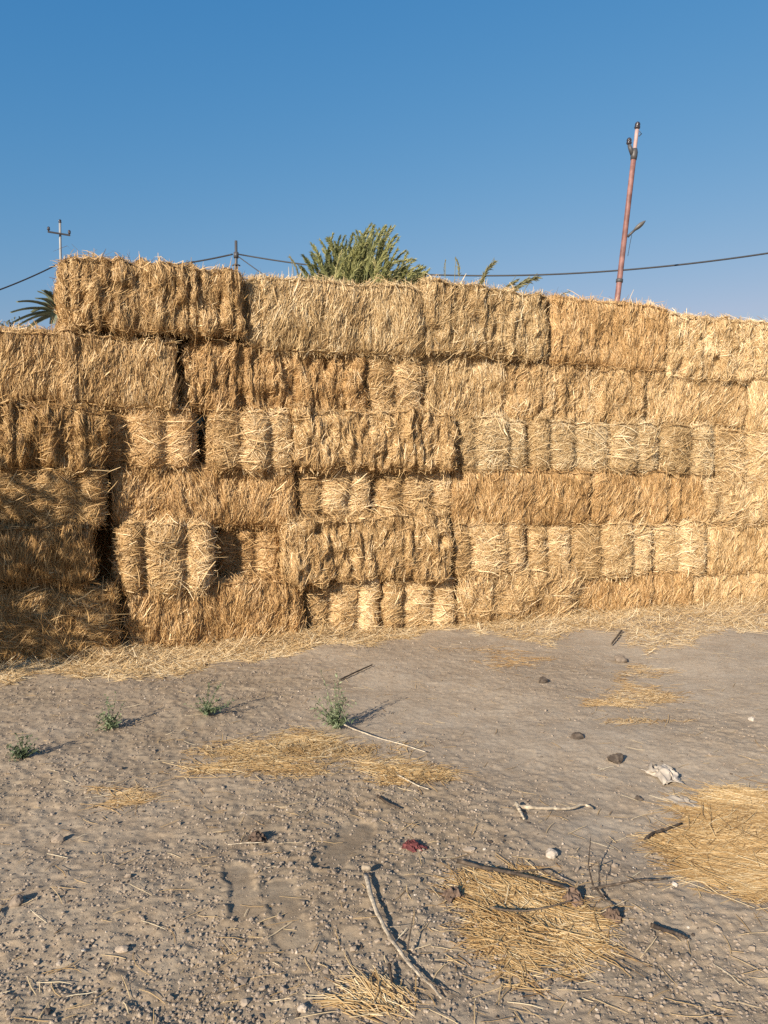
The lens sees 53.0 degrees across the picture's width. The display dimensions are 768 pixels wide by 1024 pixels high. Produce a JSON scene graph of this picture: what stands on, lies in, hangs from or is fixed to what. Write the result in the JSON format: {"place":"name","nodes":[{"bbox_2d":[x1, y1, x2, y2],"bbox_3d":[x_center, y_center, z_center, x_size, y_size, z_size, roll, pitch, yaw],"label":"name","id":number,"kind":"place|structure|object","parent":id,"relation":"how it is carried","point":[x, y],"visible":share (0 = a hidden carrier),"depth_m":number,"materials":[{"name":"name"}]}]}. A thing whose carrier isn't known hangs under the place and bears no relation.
{"place":"outdoors","nodes":[
{"label":"outdoors","id":0,"kind":"place"},
{"bbox_2d":[0,600,767,1023],"bbox_3d":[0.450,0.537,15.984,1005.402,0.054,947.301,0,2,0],"label":"ground","id":1,"kind":"structure","parent":0,"point":[730,654],"depth_m":2.77,"materials":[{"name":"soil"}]},
{"bbox_2d":[0,316,25,327],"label":"tree","id":2,"kind":"object","parent":1,"relation":"on","point":[7,323],"depth_m":54.54,"materials":[{"name":"green plant"}]},
{"bbox_2d":[8,894,22,906],"bbox_3d":[-1.042,1.100,2.179,0.040,0.031,0.036,0,2,0],"label":"stone","id":3,"kind":"object","parent":1,"relation":"on","point":[16,900],"visible":1,"depth_m":2.17,"materials":[{"name":"beige stone"}]},
{"bbox_2d":[6,731,39,761],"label":"weed","id":4,"kind":"object","parent":1,"relation":"on","point":[22,753],"visible":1,"depth_m":3.31,"materials":[{"name":"green plant"}]},
{"bbox_2d":[10,288,57,327],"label":"palm tree","id":5,"kind":"object","parent":1,"relation":"on","point":[47,312],"visible":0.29,"depth_m":40.99,"materials":[{"name":"green plant"}]},
{"bbox_2d":[51,834,64,842],"bbox_3d":[-1.099,1.101,2.589,0.045,0.035,0.032,0,2,0],"label":"stone","id":6,"kind":"object","parent":1,"relation":"on","point":[58,838],"visible":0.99,"depth_m":2.58,"materials":[{"name":"beige stone"}]},
{"bbox_2d":[47,219,70,266],"bbox_3d":[-12.068,-5.410,28.753,0.831,10.921,0.238,-2,3,-33],"label":"utility pole","id":7,"kind":"object","parent":1,"relation":"on","point":[60,240],"visible":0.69,"depth_m":28.57,"materials":[{"name":"metal"}]},
{"bbox_2d":[0,265,54,289],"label":"overhead cable","id":8,"kind":"object","parent":7,"relation":"attached to","point":[26,278],"visible":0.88,"depth_m":27.89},
{"bbox_2d":[177,254,232,264],"bbox_3d":[-8.375,-8.692,26.588,8.145,0.832,0.052,1,3,30],"label":"overhead cable","id":9,"kind":"object","parent":7,"relation":"attached to","point":[209,258],"visible":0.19,"depth_m":25.03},
{"bbox_2d":[0,572,133,666],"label":"straw bale","id":10,"kind":"object","parent":1,"relation":"on","point":[37,620],"visible":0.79,"depth_m":5.04},
{"bbox_2d":[0,513,101,591],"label":"straw bale","id":11,"kind":"object","parent":10,"relation":"on","point":[47,552],"visible":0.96,"depth_m":4.99},
{"bbox_2d":[0,461,119,535],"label":"straw bale","id":12,"kind":"object","parent":11,"relation":"on","point":[31,494],"visible":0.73,"depth_m":5.02},
{"bbox_2d":[0,391,115,487],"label":"straw bale","id":13,"kind":"object","parent":12,"relation":"on","point":[72,436],"visible":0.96,"depth_m":4.98},
{"bbox_2d":[95,691,125,730],"bbox_3d":[-1.321,0.964,3.715,0.129,0.193,0.136,0,2,-8],"label":"weed","id":14,"kind":"object","parent":1,"relation":"on","point":[109,724],"visible":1,"depth_m":3.70,"materials":[{"name":"green plant"}]},
{"bbox_2d":[97,573,123,629],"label":"straw bale","id":15,"kind":"object","parent":1,"relation":"on","point":[117,604],"visible":0.03,"depth_m":6.05},
{"bbox_2d":[93,526,112,578],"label":"straw bale","id":16,"kind":"object","parent":15,"relation":"on","point":[103,542],"visible":0.06,"depth_m":5.99},
{"bbox_2d":[100,468,112,529],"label":"straw bale","id":17,"kind":"object","parent":16,"relation":"on","point":[107,521],"visible":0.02,"depth_m":5.97},
{"bbox_2d":[115,945,128,952],"bbox_3d":[-0.670,1.117,1.967,0.037,0.014,0.023,0,2,0],"label":"stone","id":18,"kind":"object","parent":1,"relation":"on","point":[121,949],"visible":1,"depth_m":1.96,"materials":[{"name":"white stone"}]},
{"bbox_2d":[79,775,170,814],"bbox_3d":[-0.988,1.084,2.938,0.363,0.020,0.357,-2,3,-37],"label":"straw patch","id":19,"kind":"object","parent":1,"relation":"on","point":[124,800],"visible":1,"depth_m":2.93,"materials":[{"name":"yellow plant"}]},
{"bbox_2d":[183,681,234,715],"bbox_3d":[-0.878,0.943,3.900,0.217,0.197,0.247,-1,3,-30],"label":"weed","id":20,"kind":"object","parent":1,"relation":"on","point":[208,710],"visible":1,"depth_m":3.88,"materials":[{"name":"green plant"}]},
{"bbox_2d":[117,564,314,652],"bbox_3d":[-1.283,0.716,5.807,1.452,0.726,0.732,-1,2,-23],"label":"straw bale","id":21,"kind":"object","parent":1,"relation":"on","point":[250,605],"visible":0.7,"depth_m":5.57},
{"bbox_2d":[100,511,223,603],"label":"straw bale","id":22,"kind":"object","parent":21,"relation":"on","point":[169,556],"visible":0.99,"depth_m":5.31},
{"bbox_2d":[211,526,280,576],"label":"straw bale","id":23,"kind":"object","parent":21,"relation":"on","point":[246,549],"visible":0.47,"depth_m":5.74},
{"bbox_2d":[232,240,239,268],"bbox_3d":[-4.725,-4.239,24.798,0.242,8.909,0.214,2,3,36],"label":"utility pole","id":24,"kind":"object","parent":1,"relation":"on","point":[236,256],"visible":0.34,"depth_m":24.62,"materials":[{"name":"metal"}]},
{"bbox_2d":[238,252,767,276],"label":"overhead cable","id":25,"kind":"object","parent":24,"relation":"attached to","point":[558,273],"visible":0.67,"depth_m":21.35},
{"bbox_2d":[228,842,263,844],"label":"straw stalk","id":26,"kind":"object","parent":1,"relation":"on","point":[245,842],"visible":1,"depth_m":2.51,"materials":[{"name":"beige plant"}]},
{"bbox_2d":[248,830,266,843],"bbox_3d":[-0.419,1.069,2.549,0.057,0.034,0.074,-1,3,-23],"label":"dry husk","id":27,"kind":"object","parent":1,"relation":"on","point":[256,836],"visible":1,"depth_m":2.54,"materials":[{"name":"brown plant"}]},
{"bbox_2d":[288,254,299,278],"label":"reed","id":28,"kind":"object","parent":1,"relation":"on","point":[292,260],"visible":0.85,"depth_m":16.30,"materials":[{"name":"plant"}]},
{"bbox_2d":[297,1003,307,1012],"bbox_3d":[-0.183,1.127,1.746,0.026,0.022,0.024,1,3,27],"label":"stone","id":29,"kind":"object","parent":1,"relation":"on","point":[302,1007],"visible":1,"depth_m":1.74,"materials":[{"name":"white stone"}]},
{"bbox_2d":[154,723,477,792],"bbox_3d":[-0.313,1.052,3.372,1.408,0.044,0.869,0,2,0],"label":"straw patch","id":30,"kind":"object","parent":1,"relation":"on","point":[303,741],"visible":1,"depth_m":3.29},
{"bbox_2d":[397,775,428,789],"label":"reed stalk","id":31,"kind":"object","parent":30,"relation":"on","point":[412,782],"visible":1,"depth_m":3.00,"materials":[{"name":"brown wood"}]},
{"bbox_2d":[310,670,356,728],"bbox_3d":[-0.257,0.914,3.735,0.225,0.313,0.215,-1,3,-20],"label":"weed","id":32,"kind":"object","parent":1,"relation":"on","point":[333,720],"visible":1,"depth_m":3.74,"materials":[{"name":"green plant"}]},
{"bbox_2d":[302,576,385,632],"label":"straw bale","id":33,"kind":"object","parent":1,"relation":"on","point":[344,603],"visible":0.46,"depth_m":6.00},
{"bbox_2d":[272,498,457,594],"bbox_3d":[-0.194,0.274,6.167,1.532,0.773,0.715,-1,3,-22],"label":"straw bale","id":34,"kind":"object","parent":33,"relation":"on","point":[320,551],"visible":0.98,"depth_m":5.94},
{"bbox_2d":[105,455,298,537],"bbox_3d":[-1.361,-0.122,5.772,1.437,0.749,0.693,-1,3,-22],"label":"straw bale","id":35,"kind":"object","parent":34,"relation":"on","point":[197,490],"visible":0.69,"depth_m":5.53},
{"bbox_2d":[101,400,202,473],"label":"straw bale","id":36,"kind":"object","parent":35,"relation":"on","point":[145,439],"visible":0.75,"depth_m":5.33},
{"bbox_2d":[0,316,184,416],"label":"straw bale","id":37,"kind":"object","parent":36,"relation":"on","point":[108,371],"visible":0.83,"depth_m":5.12},
{"bbox_2d":[195,400,302,476],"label":"straw bale","id":38,"kind":"object","parent":35,"relation":"on","point":[258,441],"visible":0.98,"depth_m":5.55},
{"bbox_2d":[175,333,369,430],"bbox_3d":[-0.897,-1.000,5.926,1.556,0.804,0.737,0,2,-24],"label":"straw bale","id":39,"kind":"object","parent":38,"relation":"on","point":[237,374],"visible":0.84,"depth_m":5.64},
{"bbox_2d":[48,246,249,349],"bbox_3d":[-1.658,-1.456,5.483,1.371,0.749,0.748,-2,3,-22],"label":"straw bale","id":40,"kind":"object","parent":39,"relation":"on","point":[119,296],"visible":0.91,"depth_m":5.22},
{"bbox_2d":[294,468,379,517],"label":"straw bale","id":41,"kind":"object","parent":34,"relation":"on","point":[346,492],"visible":0.66,"depth_m":5.91},
{"bbox_2d":[287,397,464,484],"bbox_3d":[-0.132,-0.560,6.158,1.494,0.730,0.718,-1,3,-21],"label":"straw bale","id":42,"kind":"object","parent":41,"relation":"on","point":[396,439],"visible":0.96,"depth_m":5.92},
{"bbox_2d":[363,355,433,410],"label":"straw bale","id":43,"kind":"object","parent":42,"relation":"on","point":[388,382],"visible":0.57,"depth_m":6.06},
{"bbox_2d":[235,267,429,366],"bbox_3d":[-0.437,-1.467,6.053,1.574,0.779,0.734,-2,3,-21],"label":"straw bale","id":44,"kind":"object","parent":43,"relation":"on","point":[329,317],"visible":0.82,"depth_m":5.78},
{"bbox_2d":[369,469,458,519],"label":"straw bale","id":45,"kind":"object","parent":34,"relation":"on","point":[433,490],"visible":0.55,"depth_m":6.15},
{"bbox_2d":[340,664,371,680],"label":"twig","id":46,"kind":"object","parent":1,"relation":"on","point":[355,672],"visible":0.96,"depth_m":4.73,"materials":[{"name":"brown wood"}]},
{"bbox_2d":[298,223,430,285],"bbox_3d":[-0.459,-2.878,16.080,2.944,6.928,4.819,0,2,0],"label":"feathery tree","id":47,"kind":"object","parent":1,"relation":"on","point":[360,263],"visible":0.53,"depth_m":15.18,"materials":[{"name":"green plant"}]},
{"bbox_2d":[302,965,429,1023],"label":"straw patch","id":48,"kind":"object","parent":1,"relation":"on","point":[346,1000],"visible":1,"depth_m":1.77,"materials":[{"name":"beige plant"}]},
{"bbox_2d":[388,963,395,994],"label":"twig","id":49,"kind":"object","parent":48,"relation":"on","point":[391,978],"visible":0.99,"depth_m":1.82,"materials":[{"name":"brown wood"}]},
{"bbox_2d":[0,591,767,686],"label":"fallen straw","id":50,"kind":"object","parent":1,"relation":"on","point":[306,639],"visible":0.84,"depth_m":5.66,"materials":[{"name":"beige plant"}]},
{"bbox_2d":[0,639,767,1023],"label":"scattered straw","id":51,"kind":"object","parent":1,"relation":"on","point":[356,913],"visible":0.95,"depth_m":2.04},
{"bbox_2d":[343,724,425,751],"bbox_3d":[-0.026,1.039,3.550,0.048,0.020,0.553,-2,3,-44],"label":"reed stalk","id":52,"kind":"object","parent":1,"relation":"on","point":[380,738],"visible":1,"depth_m":3.51,"materials":[{"name":"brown wood"}]},
{"bbox_2d":[377,795,399,808],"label":"twig","id":53,"kind":"object","parent":1,"relation":"on","point":[384,800],"visible":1,"depth_m":2.82,"materials":[{"name":"brown wood"}]},
{"bbox_2d":[361,864,454,998],"bbox_3d":[0.027,1.085,2.042,0.076,0.047,0.597,-1,3,-21],"label":"frond stalk","id":54,"kind":"object","parent":1,"relation":"on","point":[364,867],"visible":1,"depth_m":1.99,"materials":[{"name":"wood"}]},
{"bbox_2d":[401,839,427,852],"bbox_3d":[0.094,1.078,2.497,0.089,0.020,0.066,2,3,43],"label":"cloth rag","id":55,"kind":"object","parent":1,"relation":"on","point":[413,845],"visible":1,"depth_m":2.48,"materials":[{"name":"fabric"}]},
{"bbox_2d":[378,573,466,629],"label":"straw bale","id":56,"kind":"object","parent":1,"relation":"on","point":[404,603],"visible":0.52,"depth_m":6.19},
{"bbox_2d":[454,256,460,281],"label":"reed","id":57,"kind":"object","parent":1,"relation":"on","point":[458,264],"visible":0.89,"depth_m":13.82,"materials":[{"name":"plant"}]},
{"bbox_2d":[463,846,475,852],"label":"stone","id":58,"kind":"object","parent":1,"relation":"on","point":[469,849],"visible":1,"depth_m":2.47,"materials":[{"name":"beige stone"}]},
{"bbox_2d":[478,259,497,284],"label":"reed","id":59,"kind":"object","parent":1,"relation":"on","point":[485,273],"visible":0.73,"depth_m":13.82,"materials":[{"name":"plant"}]},
{"bbox_2d":[431,644,558,671],"bbox_3d":[0.778,0.983,5.309,0.658,0.019,0.863,-1,3,-29],"label":"straw patch","id":60,"kind":"object","parent":1,"relation":"on","point":[522,661],"visible":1,"depth_m":5.19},
{"bbox_2d":[503,276,519,288],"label":"reed","id":61,"kind":"object","parent":1,"relation":"on","point":[513,282],"visible":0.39,"depth_m":13.83,"materials":[{"name":"plant"}]},
{"bbox_2d":[450,558,585,624],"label":"straw bale","id":62,"kind":"object","parent":1,"relation":"on","point":[527,594],"visible":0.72,"depth_m":6.49},
{"bbox_2d":[449,513,538,588],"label":"straw bale","id":63,"kind":"object","parent":62,"relation":"on","point":[491,547],"visible":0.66,"depth_m":6.35},
{"bbox_2d":[448,461,597,529],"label":"straw bale","id":64,"kind":"object","parent":63,"relation":"on","point":[531,496],"visible":0.81,"depth_m":6.50},
{"bbox_2d":[452,408,532,478],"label":"straw bale","id":65,"kind":"object","parent":64,"relation":"on","point":[489,442],"visible":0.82,"depth_m":6.33},
{"bbox_2d":[421,352,511,419],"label":"straw bale","id":66,"kind":"object","parent":65,"relation":"on","point":[461,384],"visible":0.66,"depth_m":6.33},
{"bbox_2d":[405,273,550,367],"bbox_3d":[0.746,-1.565,6.548,1.341,0.816,0.757,-1,3,-23],"label":"straw bale","id":67,"kind":"object","parent":66,"relation":"on","point":[506,324],"visible":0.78,"depth_m":6.26},
{"bbox_2d":[524,411,613,474],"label":"straw bale","id":68,"kind":"object","parent":64,"relation":"on","point":[561,444],"visible":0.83,"depth_m":6.63},
{"bbox_2d":[503,359,649,426],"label":"straw bale","id":69,"kind":"object","parent":68,"relation":"on","point":[608,394],"visible":0.81,"depth_m":6.73},
{"bbox_2d":[543,289,677,379],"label":"straw bale","id":70,"kind":"object","parent":69,"relation":"on","point":[603,334],"visible":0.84,"depth_m":6.80},
{"bbox_2d":[523,521,574,577],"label":"straw bale","id":71,"kind":"object","parent":62,"relation":"on","point":[549,545],"visible":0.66,"depth_m":6.64},
{"bbox_2d":[513,276,541,291],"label":"reed","id":72,"kind":"object","parent":1,"relation":"on","point":[525,281],"visible":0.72,"depth_m":13.82,"materials":[{"name":"plant"}]},
{"bbox_2d":[422,853,651,1003],"bbox_3d":[0.425,1.099,2.095,0.625,0.040,0.694,0,2,0],"label":"straw patch","id":73,"kind":"object","parent":1,"relation":"on","point":[504,930],"visible":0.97,"depth_m":2.05,"materials":[{"name":"beige plant"}]},
{"bbox_2d":[439,885,464,902],"bbox_3d":[0.195,1.080,2.196,0.068,0.030,0.068,-1,3,-23],"label":"dry husk","id":74,"kind":"object","parent":73,"relation":"on","point":[451,893],"visible":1,"depth_m":2.18,"materials":[{"name":"brown plant"}]},
{"bbox_2d":[457,859,569,889],"bbox_3d":[0.393,1.078,2.309,0.358,0.026,0.050,1,3,26],"label":"twig","id":75,"kind":"object","parent":73,"relation":"on","point":[515,873],"visible":0.96,"depth_m":2.30,"materials":[{"name":"brown wood"}]},
{"bbox_2d":[489,899,572,911],"bbox_3d":[0.412,1.084,2.112,0.242,0.014,0.049,0,2,-9],"label":"twig","id":76,"kind":"object","parent":73,"relation":"on","point":[497,908],"visible":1,"depth_m":2.10,"materials":[{"name":"brown wood"}]},
{"bbox_2d":[562,887,582,906],"bbox_3d":[0.536,1.085,2.184,0.061,0.039,0.076,1,3,23],"label":"dry husk","id":77,"kind":"object","parent":73,"relation":"on","point":[574,894],"visible":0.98,"depth_m":2.18,"materials":[{"name":"brown plant"}]},
{"bbox_2d":[601,907,623,923],"bbox_3d":[0.620,1.091,2.092,0.061,0.033,0.036,1,2,17],"label":"dry husk","id":78,"kind":"object","parent":73,"relation":"on","point":[611,913],"visible":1,"depth_m":2.09,"materials":[{"name":"brown plant"}]},
{"bbox_2d":[588,838,667,906],"bbox_3d":[0.690,1.054,2.236,0.229,0.086,0.204,1,3,28],"label":"branch","id":79,"kind":"object","parent":73,"relation":"on","point":[597,888],"visible":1,"depth_m":2.23,"materials":[{"name":"brown wood"}]},
{"bbox_2d":[539,676,547,682],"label":"clod","id":80,"kind":"object","parent":1,"relation":"on","point":[542,679],"visible":1,"depth_m":4.57,"materials":[{"name":"soil"}]},
{"bbox_2d":[546,848,558,858],"bbox_3d":[0.534,1.086,2.445,0.044,0.028,0.049,0,2,0],"label":"stone","id":81,"kind":"object","parent":1,"relation":"on","point":[551,853],"visible":1,"depth_m":2.43,"materials":[{"name":"white stone"}]},
{"bbox_2d":[514,801,592,819],"bbox_3d":[0.604,1.067,2.793,0.298,0.030,0.114,-1,3,-22],"label":"bent stick","id":82,"kind":"object","parent":1,"relation":"on","point":[519,807],"visible":1,"depth_m":2.76,"materials":[{"name":"brown wood"}]},
{"bbox_2d":[570,732,583,739],"bbox_3d":[0.894,1.041,3.565,0.061,0.038,0.040,0,2,0],"label":"clod","id":83,"kind":"object","parent":1,"relation":"on","point":[577,735],"visible":1,"depth_m":3.55,"materials":[{"name":"soil"}]},
{"bbox_2d":[607,753,623,763],"bbox_3d":[0.984,1.049,3.283,0.069,0.044,0.057,2,3,44],"label":"clod","id":84,"kind":"object","parent":1,"relation":"on","point":[616,758],"visible":1,"depth_m":3.27,"materials":[{"name":"soil"}]},
{"bbox_2d":[611,630,622,644],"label":"twig","id":85,"kind":"object","parent":1,"relation":"on","point":[618,634],"visible":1,"depth_m":5.77,"materials":[{"name":"brown wood"}]},
{"bbox_2d":[614,654,626,662],"bbox_3d":[1.582,0.986,5.135,0.088,0.070,0.067,0,2,0],"label":"clod","id":86,"kind":"object","parent":1,"relation":"on","point":[620,658],"visible":0.96,"depth_m":5.11,"materials":[{"name":"soil"}]},
{"bbox_2d":[614,122,645,301],"bbox_3d":[5.063,-3.922,16.781,1.161,9.056,0.292,0,2,0],"label":"utility pole","id":87,"kind":"object","parent":1,"relation":"on","point":[633,151],"visible":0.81,"depth_m":16.69,"materials":[{"name":"red paint"}]},
{"bbox_2d":[575,566,698,613],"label":"straw bale","id":88,"kind":"object","parent":1,"relation":"on","point":[653,587],"visible":0.54,"depth_m":7.03},
{"bbox_2d":[569,515,661,585],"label":"straw bale","id":89,"kind":"object","parent":88,"relation":"on","point":[615,550],"visible":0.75,"depth_m":6.85},
{"bbox_2d":[587,463,710,527],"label":"straw bale","id":90,"kind":"object","parent":89,"relation":"on","point":[655,497],"visible":0.69,"depth_m":7.04},
{"bbox_2d":[606,411,664,477],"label":"straw bale","id":91,"kind":"object","parent":90,"relation":"on","point":[634,446],"visible":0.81,"depth_m":6.89},
{"bbox_2d":[655,417,719,483],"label":"straw bale","id":92,"kind":"object","parent":90,"relation":"on","point":[689,448],"visible":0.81,"depth_m":7.17},
{"bbox_2d":[643,361,751,429],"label":"straw bale","id":93,"kind":"object","parent":92,"relation":"on","point":[719,403],"visible":0.64,"depth_m":7.25},
{"bbox_2d":[663,309,767,387],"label":"straw bale","id":94,"kind":"object","parent":93,"relation":"on","point":[725,348],"visible":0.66,"depth_m":7.27},
{"bbox_2d":[650,515,714,579],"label":"straw bale","id":95,"kind":"object","parent":88,"relation":"on","point":[683,543],"visible":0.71,"depth_m":7.19},
{"bbox_2d":[576,662,698,726],"bbox_3d":[1.445,1.018,4.427,0.645,0.032,1.512,1,3,20],"label":"straw patch","id":96,"kind":"object","parent":1,"relation":"on","point":[660,698],"visible":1,"depth_m":4.26,"materials":[{"name":"yellow plant"}]},
{"bbox_2d":[634,795,643,800],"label":"clod","id":97,"kind":"object","parent":1,"relation":"on","point":[638,797],"visible":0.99,"depth_m":2.91,"materials":[{"name":"soil"}]},
{"bbox_2d":[641,762,683,784],"bbox_3d":[1.136,1.053,3.120,0.122,0.042,0.198,0,2,-11],"label":"paper scrap","id":98,"kind":"object","parent":1,"relation":"on","point":[665,773],"visible":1,"depth_m":3.10,"materials":[{"name":"white paper"}]},
{"bbox_2d":[650,923,687,938],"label":"twig","id":99,"kind":"object","parent":1,"relation":"on","point":[657,927],"visible":1,"depth_m":2.02,"materials":[{"name":"brown wood"}]},
{"bbox_2d":[626,764,767,924],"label":"straw patch","id":100,"kind":"object","parent":1,"relation":"on","point":[720,849],"visible":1,"depth_m":2.54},
{"bbox_2d":[644,822,681,840],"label":"twig","id":101,"kind":"object","parent":100,"relation":"on","point":[648,836],"visible":0.99,"depth_m":2.62,"materials":[{"name":"brown wood"}]},
{"bbox_2d":[661,794,703,807],"bbox_3d":[1.122,1.077,2.880,0.084,0.020,0.142,-1,3,-29],"label":"paper scrap","id":102,"kind":"object","parent":100,"relation":"on","point":[676,799],"visible":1,"depth_m":2.87,"materials":[{"name":"white paper"}]},
{"bbox_2d":[692,565,767,605],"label":"straw bale","id":103,"kind":"object","parent":1,"relation":"on","point":[708,587],"visible":0.54,"depth_m":7.46},
{"bbox_2d":[704,521,767,577],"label":"straw bale","id":104,"kind":"object","parent":103,"relation":"on","point":[736,551],"visible":0.68,"depth_m":7.47},
{"bbox_2d":[698,471,767,534],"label":"straw bale","id":105,"kind":"object","parent":104,"relation":"on","point":[741,501],"visible":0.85,"depth_m":7.40},
{"bbox_2d":[710,425,767,479],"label":"straw bale","id":106,"kind":"object","parent":105,"relation":"on","point":[742,450],"visible":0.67,"depth_m":7.46},
{"bbox_2d":[737,376,767,433],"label":"straw bale","id":107,"kind":"object","parent":106,"relation":"on","point":[756,417],"visible":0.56,"depth_m":7.50},
{"bbox_2d":[0,0,767,329],"label":"sky","id":108,"kind":"structure","parent":0,"point":[483,131],"materials":[{"name":"blue"}]},
{"bbox_2d":[443,259,445,276],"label":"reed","id":109,"kind":"object","parent":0,"point":[445,268],"visible":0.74,"depth_m":13.83,"materials":[{"name":"plant"}]}
]}

